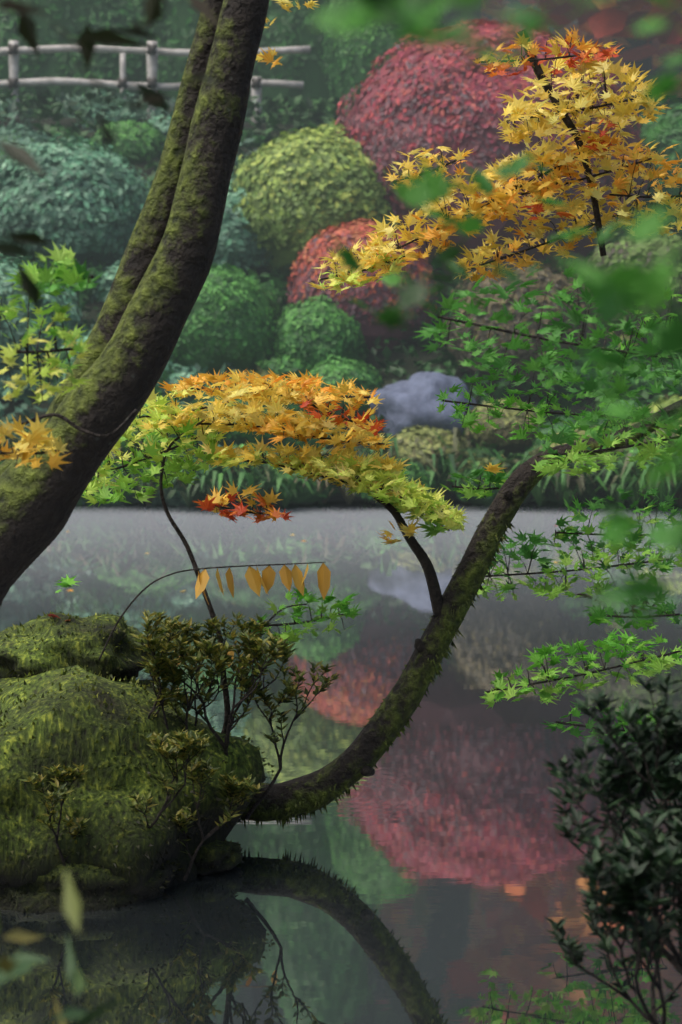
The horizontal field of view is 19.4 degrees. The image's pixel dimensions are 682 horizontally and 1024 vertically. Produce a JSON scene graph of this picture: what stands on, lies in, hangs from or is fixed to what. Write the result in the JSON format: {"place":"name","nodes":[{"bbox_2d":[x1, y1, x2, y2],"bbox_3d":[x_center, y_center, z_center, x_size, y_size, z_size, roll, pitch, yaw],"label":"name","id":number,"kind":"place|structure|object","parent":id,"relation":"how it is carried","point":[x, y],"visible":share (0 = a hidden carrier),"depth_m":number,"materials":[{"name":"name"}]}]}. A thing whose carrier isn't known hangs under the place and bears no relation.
{"place":"outdoors","nodes":[
{"label":"outdoors","id":0,"kind":"place"},
{"bbox_2d":[0,500,681,1023],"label":"pond water","id":1,"kind":"structure","parent":0,"point":[426,872],"depth_m":7.59,"materials":[{"name":"grey liquid"}]},
{"bbox_2d":[354,458,445,505],"bbox_3d":[0.488,-0.271,18.176,0.872,0.452,0.731,-3,7,-26],"label":"shore mound","id":2,"kind":"object","parent":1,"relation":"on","point":[419,474],"visible":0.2,"depth_m":17.97,"materials":[{"name":"green plant"}]},
{"bbox_2d":[0,118,681,501],"bbox_3d":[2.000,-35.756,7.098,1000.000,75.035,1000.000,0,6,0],"label":"ground","id":3,"kind":"structure","parent":0,"point":[410,366],"depth_m":20.29,"materials":[{"name":"green plant"}]},
{"bbox_2d":[0,418,21,447],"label":"shrub","id":4,"kind":"object","parent":3,"relation":"on","point":[12,432],"visible":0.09,"depth_m":18.92,"materials":[{"name":"green plant"}]},
{"bbox_2d":[0,123,27,133],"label":"shrub","id":5,"kind":"object","parent":3,"relation":"on","point":[11,126],"visible":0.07,"depth_m":23.59,"materials":[{"name":"green plant"}]},
{"bbox_2d":[0,369,39,401],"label":"shrub","id":6,"kind":"object","parent":3,"relation":"on","point":[25,394],"visible":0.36,"depth_m":19.53,"materials":[{"name":"green plant"}]},
{"bbox_2d":[0,9,50,97],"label":"hedge","id":7,"kind":"object","parent":3,"relation":"on","point":[27,69],"visible":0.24,"depth_m":26.44,"materials":[{"name":"green plant"}]},
{"bbox_2d":[0,125,62,168],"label":"green shrub","id":8,"kind":"object","parent":3,"relation":"on","point":[17,136],"visible":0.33,"depth_m":22.94,"materials":[{"name":"green plant"}]},
{"bbox_2d":[0,254,87,377],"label":"blue shrub","id":9,"kind":"object","parent":3,"relation":"on","point":[7,289],"visible":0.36,"depth_m":19.57,"materials":[{"name":"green plant"}]},
{"bbox_2d":[36,124,85,146],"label":"shrub","id":10,"kind":"object","parent":3,"relation":"on","point":[67,135],"visible":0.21,"depth_m":23.45,"materials":[{"name":"green plant"}]},
{"bbox_2d":[0,0,127,112],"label":"hedge","id":11,"kind":"object","parent":3,"relation":"on","point":[63,15],"visible":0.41,"depth_m":26.46,"materials":[{"name":"green plant"}]},
{"bbox_2d":[0,134,150,269],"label":"blue shrub","id":12,"kind":"object","parent":3,"relation":"on","point":[84,202],"visible":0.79,"depth_m":21.18,"materials":[{"name":"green plant"}]},
{"bbox_2d":[53,261,104,300],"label":"shrub","id":13,"kind":"object","parent":3,"relation":"on","point":[97,273],"visible":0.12,"depth_m":21.01,"materials":[{"name":"green plant"}]},
{"bbox_2d":[71,312,92,330],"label":"shrub","id":14,"kind":"object","parent":3,"relation":"on","point":[85,324],"visible":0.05,"depth_m":20.50,"materials":[{"name":"green plant"}]},
{"bbox_2d":[76,497,93,505],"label":"shrub","id":15,"kind":"object","parent":3,"relation":"on","point":[81,501],"visible":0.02,"depth_m":18.18,"materials":[{"name":"green plant"}]},
{"bbox_2d":[49,0,149,105],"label":"hedge","id":16,"kind":"object","parent":3,"relation":"on","point":[125,16],"visible":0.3,"depth_m":26.50,"materials":[{"name":"green plant"}]},
{"bbox_2d":[88,260,119,303],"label":"shrub","id":17,"kind":"object","parent":3,"relation":"on","point":[106,277],"visible":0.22,"depth_m":20.95,"materials":[{"name":"green plant"}]},
{"bbox_2d":[74,105,142,130],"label":"shrub","id":18,"kind":"object","parent":3,"relation":"on","point":[116,117],"visible":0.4,"depth_m":23.94,"materials":[{"name":"green plant"}]},
{"bbox_2d":[82,465,138,500],"bbox_3d":[-2.196,-0.285,18.284,0.818,0.378,0.680,0,6,0],"label":"shore mound","id":19,"kind":"object","parent":3,"relation":"on","point":[125,493],"visible":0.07,"depth_m":18.06,"materials":[{"name":"green plant"}]},
{"bbox_2d":[0,0,221,1023],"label":"foreground leaves","id":20,"kind":"object","parent":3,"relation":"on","point":[88,40],"visible":1,"depth_m":2.46,"materials":[{"name":"green plant"}]},
{"bbox_2d":[45,328,181,396],"bbox_3d":[-2.255,-1.362,19.773,1.398,1.064,1.388,2,7,17],"label":"blue shrub","id":21,"kind":"object","parent":3,"relation":"on","point":[168,370],"visible":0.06,"depth_m":19.39,"materials":[{"name":"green plant"}]},
{"bbox_2d":[95,475,138,505],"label":"shrub","id":22,"kind":"object","parent":3,"relation":"on","point":[131,499],"visible":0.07,"depth_m":18.24,"materials":[{"name":"green plant"}]},
{"bbox_2d":[88,120,165,163],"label":"green shrub","id":23,"kind":"object","parent":3,"relation":"on","point":[129,132],"visible":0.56,"depth_m":23.30,"materials":[{"name":"green plant"}]},
{"bbox_2d":[0,0,269,606],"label":"tree trunk","id":24,"kind":"object","parent":3,"relation":"on","point":[163,271],"visible":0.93,"depth_m":5.72,"materials":[{"name":"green plant"}]},
{"bbox_2d":[0,611,274,913],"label":"moss boulder","id":25,"kind":"object","parent":3,"relation":"on","point":[67,697],"visible":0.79,"depth_m":6.62,"materials":[{"name":"green plant"}]},
{"bbox_2d":[18,652,265,880],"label":"small shrubs","id":26,"kind":"object","parent":25,"relation":"on","point":[187,742],"visible":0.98,"depth_m":6.49,"materials":[{"name":"green plant"}]},
{"bbox_2d":[98,419,325,733],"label":"sapling stems","id":27,"kind":"object","parent":25,"relation":"on","point":[227,709],"visible":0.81,"depth_m":6.95,"materials":[{"name":"brown plant"}]},
{"bbox_2d":[130,609,340,820],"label":"azalea twigs","id":28,"kind":"object","parent":25,"relation":"on","point":[178,633],"visible":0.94,"depth_m":6.82,"materials":[{"name":"green plant"}]},
{"bbox_2d":[153,563,330,678],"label":"hanging leaves","id":29,"kind":"object","parent":25,"relation":"on","point":[255,580],"visible":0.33,"depth_m":6.71,"materials":[{"name":"orange plant"}]},
{"bbox_2d":[237,399,681,829],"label":"tree branch","id":30,"kind":"object","parent":25,"relation":"on","point":[357,760],"visible":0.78,"depth_m":7.11,"materials":[{"name":"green plant"}]},
{"bbox_2d":[142,169,156,194],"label":"shrub","id":31,"kind":"object","parent":3,"relation":"on","point":[150,178],"visible":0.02,"depth_m":22.54,"materials":[{"name":"green plant"}]},
{"bbox_2d":[0,40,310,122],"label":"bamboo fence","id":32,"kind":"object","parent":3,"relation":"on","point":[13,51],"visible":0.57,"depth_m":24.61,"materials":[{"name":"grey wood"}]},
{"bbox_2d":[143,114,170,146],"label":"shrub","id":33,"kind":"object","parent":3,"relation":"on","point":[162,127],"visible":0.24,"depth_m":23.54,"materials":[{"name":"green plant"}]},
{"bbox_2d":[115,391,199,461],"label":"dark shrub","id":34,"kind":"object","parent":3,"relation":"on","point":[123,448],"visible":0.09,"depth_m":18.54,"materials":[{"name":"green plant"}]},
{"bbox_2d":[151,477,195,505],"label":"shrub","id":35,"kind":"object","parent":3,"relation":"on","point":[176,499],"visible":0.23,"depth_m":18.19,"materials":[{"name":"green plant"}]},
{"bbox_2d":[168,398,190,407],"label":"shrub","id":36,"kind":"object","parent":3,"relation":"on","point":[183,403],"depth_m":19.29,"materials":[{"name":"green plant"}]},
{"bbox_2d":[155,364,206,404],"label":"shrub","id":37,"kind":"object","parent":3,"relation":"on","point":[174,377],"visible":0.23,"depth_m":19.48,"materials":[{"name":"green plant"}]},
{"bbox_2d":[129,0,254,115],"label":"hedge","id":38,"kind":"object","parent":3,"relation":"on","point":[182,22],"visible":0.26,"depth_m":26.42,"materials":[{"name":"green plant"}]},
{"bbox_2d":[141,28,253,98],"bbox_3d":[-1.903,-6.210,27.470,2.262,3.018,2.208,0,6,0],"label":"hedge","id":39,"kind":"object","parent":3,"relation":"on","point":[174,72],"visible":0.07,"depth_m":26.54,"materials":[{"name":"green plant"}]},
{"bbox_2d":[170,263,281,381],"bbox_3d":[-1.317,-1.867,20.345,1.523,1.341,1.483,0,6,0],"label":"shrub","id":40,"kind":"object","parent":3,"relation":"on","point":[232,317],"visible":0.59,"depth_m":19.76,"materials":[{"name":"green plant"}]},
{"bbox_2d":[229,172,237,191],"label":"shrub","id":41,"kind":"object","parent":3,"relation":"on","point":[232,178],"visible":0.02,"depth_m":22.77,"materials":[{"name":"green plant"}]},
{"bbox_2d":[211,183,271,273],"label":"blue shrub","id":42,"kind":"object","parent":3,"relation":"on","point":[235,247],"visible":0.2,"depth_m":21.22,"materials":[{"name":"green plant"}]},
{"bbox_2d":[215,370,270,387],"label":"shrub","id":43,"kind":"object","parent":3,"relation":"on","point":[247,374],"visible":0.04,"depth_m":19.63,"materials":[{"name":"green plant"}]},
{"bbox_2d":[228,443,269,495],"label":"shrub","id":44,"kind":"object","parent":3,"relation":"on","point":[251,467],"visible":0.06,"depth_m":18.47,"materials":[{"name":"green plant"}]},
{"bbox_2d":[192,378,305,447],"bbox_3d":[-0.919,-0.915,19.268,1.217,0.771,1.247,0,6,0],"label":"dark shrub","id":45,"kind":"object","parent":3,"relation":"on","point":[238,437],"visible":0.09,"depth_m":18.86,"materials":[{"name":"green plant"}]},
{"bbox_2d":[239,127,268,146],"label":"shrub","id":46,"kind":"object","parent":3,"relation":"on","point":[257,142],"visible":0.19,"depth_m":23.74,"materials":[{"name":"green plant"}]},
{"bbox_2d":[248,275,289,309],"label":"shrub","id":47,"kind":"object","parent":3,"relation":"on","point":[269,286],"visible":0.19,"depth_m":20.92,"materials":[{"name":"green plant"}]},
{"bbox_2d":[243,494,330,505],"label":"shrub","id":48,"kind":"object","parent":3,"relation":"on","point":[320,502],"visible":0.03,"depth_m":18.27,"materials":[{"name":"green plant"}]},
{"bbox_2d":[249,0,329,112],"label":"hedge","id":49,"kind":"object","parent":3,"relation":"on","point":[274,35],"visible":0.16,"depth_m":26.60,"materials":[{"name":"green plant"}]},
{"bbox_2d":[252,455,345,504],"bbox_3d":[-0.402,-0.292,18.255,1.080,0.501,0.788,0,6,0],"label":"shore mound","id":50,"kind":"object","parent":3,"relation":"on","point":[305,495],"visible":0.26,"depth_m":17.99,"materials":[{"name":"green plant"}]},
{"bbox_2d":[278,0,330,123],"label":"hedge","id":51,"kind":"object","parent":3,"relation":"on","point":[313,77],"visible":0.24,"depth_m":26.58,"materials":[{"name":"green plant"}]},
{"bbox_2d":[272,412,341,449],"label":"shrub","id":52,"kind":"object","parent":3,"relation":"on","point":[287,440],"visible":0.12,"depth_m":18.90,"materials":[{"name":"green plant"}]},
{"bbox_2d":[231,118,398,274],"bbox_3d":[-0.214,-3.277,21.965,2.281,2.101,2.250,4,7,29],"label":"light green shrub","id":53,"kind":"object","parent":3,"relation":"on","point":[301,187],"visible":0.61,"depth_m":21.05,"materials":[{"name":"green plant"}]},
{"bbox_2d":[273,295,369,366],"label":"dark shrub","id":54,"kind":"object","parent":3,"relation":"on","point":[320,329],"visible":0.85,"depth_m":19.86,"materials":[{"name":"green plant"}]},
{"bbox_2d":[297,354,382,420],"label":"dark shrub","id":55,"kind":"object","parent":3,"relation":"on","point":[332,371],"visible":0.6,"depth_m":19.38,"materials":[{"name":"green plant"}]},
{"bbox_2d":[0,0,681,744],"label":"maple","id":56,"kind":"object","parent":3,"relation":"on","point":[614,292],"depth_m":6.86,"materials":[{"name":"plant"}]},
{"bbox_2d":[0,87,681,502],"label":"bank ground cover","id":57,"kind":"object","parent":3,"relation":"on","point":[44,107],"visible":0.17,"depth_m":23.14,"materials":[{"name":"green plant"}]},
{"bbox_2d":[24,368,54,386],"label":"shrub","id":58,"kind":"object","parent":57,"relation":"on","point":[45,380],"visible":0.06,"depth_m":19.67,"materials":[{"name":"green plant"}]},
{"bbox_2d":[257,355,314,380],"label":"shrub","id":59,"kind":"object","parent":57,"relation":"on","point":[295,365],"visible":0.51,"depth_m":19.78,"materials":[{"name":"green plant"}]},
{"bbox_2d":[547,354,595,395],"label":"shrub","id":60,"kind":"object","parent":57,"relation":"on","point":[577,369],"visible":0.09,"depth_m":19.66,"materials":[{"name":"green plant"}]},
{"bbox_2d":[1,419,681,508],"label":"shore ferns","id":61,"kind":"object","parent":3,"relation":"on","point":[564,485],"depth_m":17.85,"materials":[{"name":"green plant"}]},
{"bbox_2d":[286,218,437,350],"bbox_3d":[0.216,-2.279,20.816,1.589,1.592,1.637,0,6,0],"label":"red azalea","id":62,"kind":"object","parent":3,"relation":"on","point":[372,295],"visible":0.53,"depth_m":20.28,"materials":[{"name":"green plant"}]},
{"bbox_2d":[319,0,443,123],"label":"green shrub","id":63,"kind":"object","parent":3,"relation":"on","point":[347,63],"visible":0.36,"depth_m":25.84,"materials":[{"name":"green plant"}]},
{"bbox_2d":[368,372,476,441],"bbox_3d":[0.805,-0.944,19.305,1.094,0.836,0.940,0,6,0],"label":"grey rock","id":64,"kind":"object","parent":3,"relation":"on","point":[411,401],"visible":0.59,"depth_m":19.00,"materials":[{"name":"grey stone"}]},
{"bbox_2d":[378,425,476,498],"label":"moss shrub","id":65,"kind":"object","parent":3,"relation":"on","point":[426,442],"visible":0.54,"depth_m":18.39,"materials":[{"name":"green plant"}]},
{"bbox_2d":[435,1,480,27],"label":"tree wood","id":66,"kind":"object","parent":3,"relation":"on","point":[449,17],"visible":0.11,"depth_m":32.85,"materials":[{"name":"green plant"}]},
{"bbox_2d":[447,453,517,505],"bbox_3d":[1.388,-0.284,18.273,0.817,0.504,0.672,0,6,0],"label":"shore mound","id":67,"kind":"object","parent":3,"relation":"on","point":[486,501],"visible":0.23,"depth_m":18.14,"materials":[{"name":"green plant"}]},
{"bbox_2d":[335,18,653,280],"bbox_3d":[1.654,-3.909,22.348,3.650,3.272,3.573,0,6,0],"label":"red azalea","id":68,"kind":"object","parent":3,"relation":"on","point":[411,97],"visible":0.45,"depth_m":21.04,"materials":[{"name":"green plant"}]},
{"bbox_2d":[461,399,544,455],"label":"moss shrub","id":69,"kind":"object","parent":3,"relation":"on","point":[509,446],"visible":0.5,"depth_m":18.90,"materials":[{"name":"green plant"}]},
{"bbox_2d":[436,259,613,396],"bbox_3d":[1.864,-1.812,20.227,1.781,1.504,1.864,0,6,0],"label":"brown shrub","id":70,"kind":"object","parent":3,"relation":"on","point":[544,278],"visible":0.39,"depth_m":19.60,"materials":[{"name":"green plant"}]},
{"bbox_2d":[481,0,577,50],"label":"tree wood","id":71,"kind":"object","parent":3,"relation":"on","point":[490,7],"visible":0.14,"depth_m":34.05,"materials":[{"name":"green plant"}]},
{"bbox_2d":[502,0,577,29],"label":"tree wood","id":72,"kind":"object","parent":3,"relation":"on","point":[509,5],"depth_m":40.22,"materials":[{"name":"green plant"}]},
{"bbox_2d":[520,455,596,497],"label":"shrub","id":73,"kind":"object","parent":3,"relation":"on","point":[547,487],"visible":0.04,"depth_m":18.38,"materials":[{"name":"green plant"}]},
{"bbox_2d":[521,415,598,454],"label":"shrub","id":74,"kind":"object","parent":3,"relation":"on","point":[537,441],"visible":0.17,"depth_m":18.87,"materials":[{"name":"green plant"}]},
{"bbox_2d":[529,426,636,488],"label":"moss shrub","id":75,"kind":"object","parent":3,"relation":"on","point":[535,452],"visible":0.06,"depth_m":18.50,"materials":[{"name":"green plant"}]},
{"bbox_2d":[509,0,681,46],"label":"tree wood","id":76,"kind":"object","parent":3,"relation":"on","point":[616,20],"visible":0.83,"depth_m":27.83,"materials":[{"name":"plant"}]},
{"bbox_2d":[519,0,681,114],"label":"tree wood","id":77,"kind":"object","parent":3,"relation":"on","point":[650,56],"visible":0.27,"depth_m":30.69,"materials":[{"name":"plant"}]},
{"bbox_2d":[540,672,681,1023],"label":"shrub twigs","id":78,"kind":"object","parent":3,"relation":"on","point":[650,854],"visible":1,"depth_m":4.35,"materials":[{"name":"green plant"}]},
{"bbox_2d":[599,449,637,495],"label":"shrub","id":79,"kind":"object","parent":3,"relation":"on","point":[606,492],"visible":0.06,"depth_m":18.52,"materials":[{"name":"green plant"}]},
{"bbox_2d":[593,353,647,387],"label":"shrub","id":80,"kind":"object","parent":3,"relation":"on","point":[611,372],"visible":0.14,"depth_m":19.68,"materials":[{"name":"green plant"}]},
{"bbox_2d":[594,399,652,430],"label":"shrub","id":81,"kind":"object","parent":3,"relation":"on","point":[599,422],"visible":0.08,"depth_m":19.09,"materials":[{"name":"green plant"}]},
{"bbox_2d":[569,231,681,361],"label":"shrub","id":82,"kind":"object","parent":3,"relation":"on","point":[622,250],"visible":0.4,"depth_m":20.10,"materials":[{"name":"green plant"}]},
{"bbox_2d":[603,331,658,359],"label":"shrub","id":83,"kind":"object","parent":3,"relation":"on","point":[622,342],"visible":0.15,"depth_m":20.01,"materials":[{"name":"green plant"}]},
{"bbox_2d":[595,444,681,504],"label":"bush","id":84,"kind":"object","parent":3,"relation":"on","point":[636,452],"visible":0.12,"depth_m":18.24,"materials":[{"name":"green plant"}]},
{"bbox_2d":[627,362,681,396],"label":"shrub","id":85,"kind":"object","parent":3,"relation":"on","point":[667,381],"visible":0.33,"depth_m":19.63,"materials":[{"name":"green plant"}]},
{"bbox_2d":[628,394,681,450],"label":"moss shrub","id":86,"kind":"object","parent":3,"relation":"on","point":[669,401],"visible":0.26,"depth_m":18.81,"materials":[{"name":"green plant"}]},
{"bbox_2d":[634,101,681,219],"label":"shrub","id":87,"kind":"object","parent":3,"relation":"on","point":[672,135],"visible":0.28,"depth_m":22.38,"materials":[{"name":"green plant"}]},
{"bbox_2d":[648,12,681,50],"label":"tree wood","id":88,"kind":"object","parent":3,"relation":"on","point":[676,47],"visible":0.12,"depth_m":30.23,"materials":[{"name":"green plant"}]}
]}

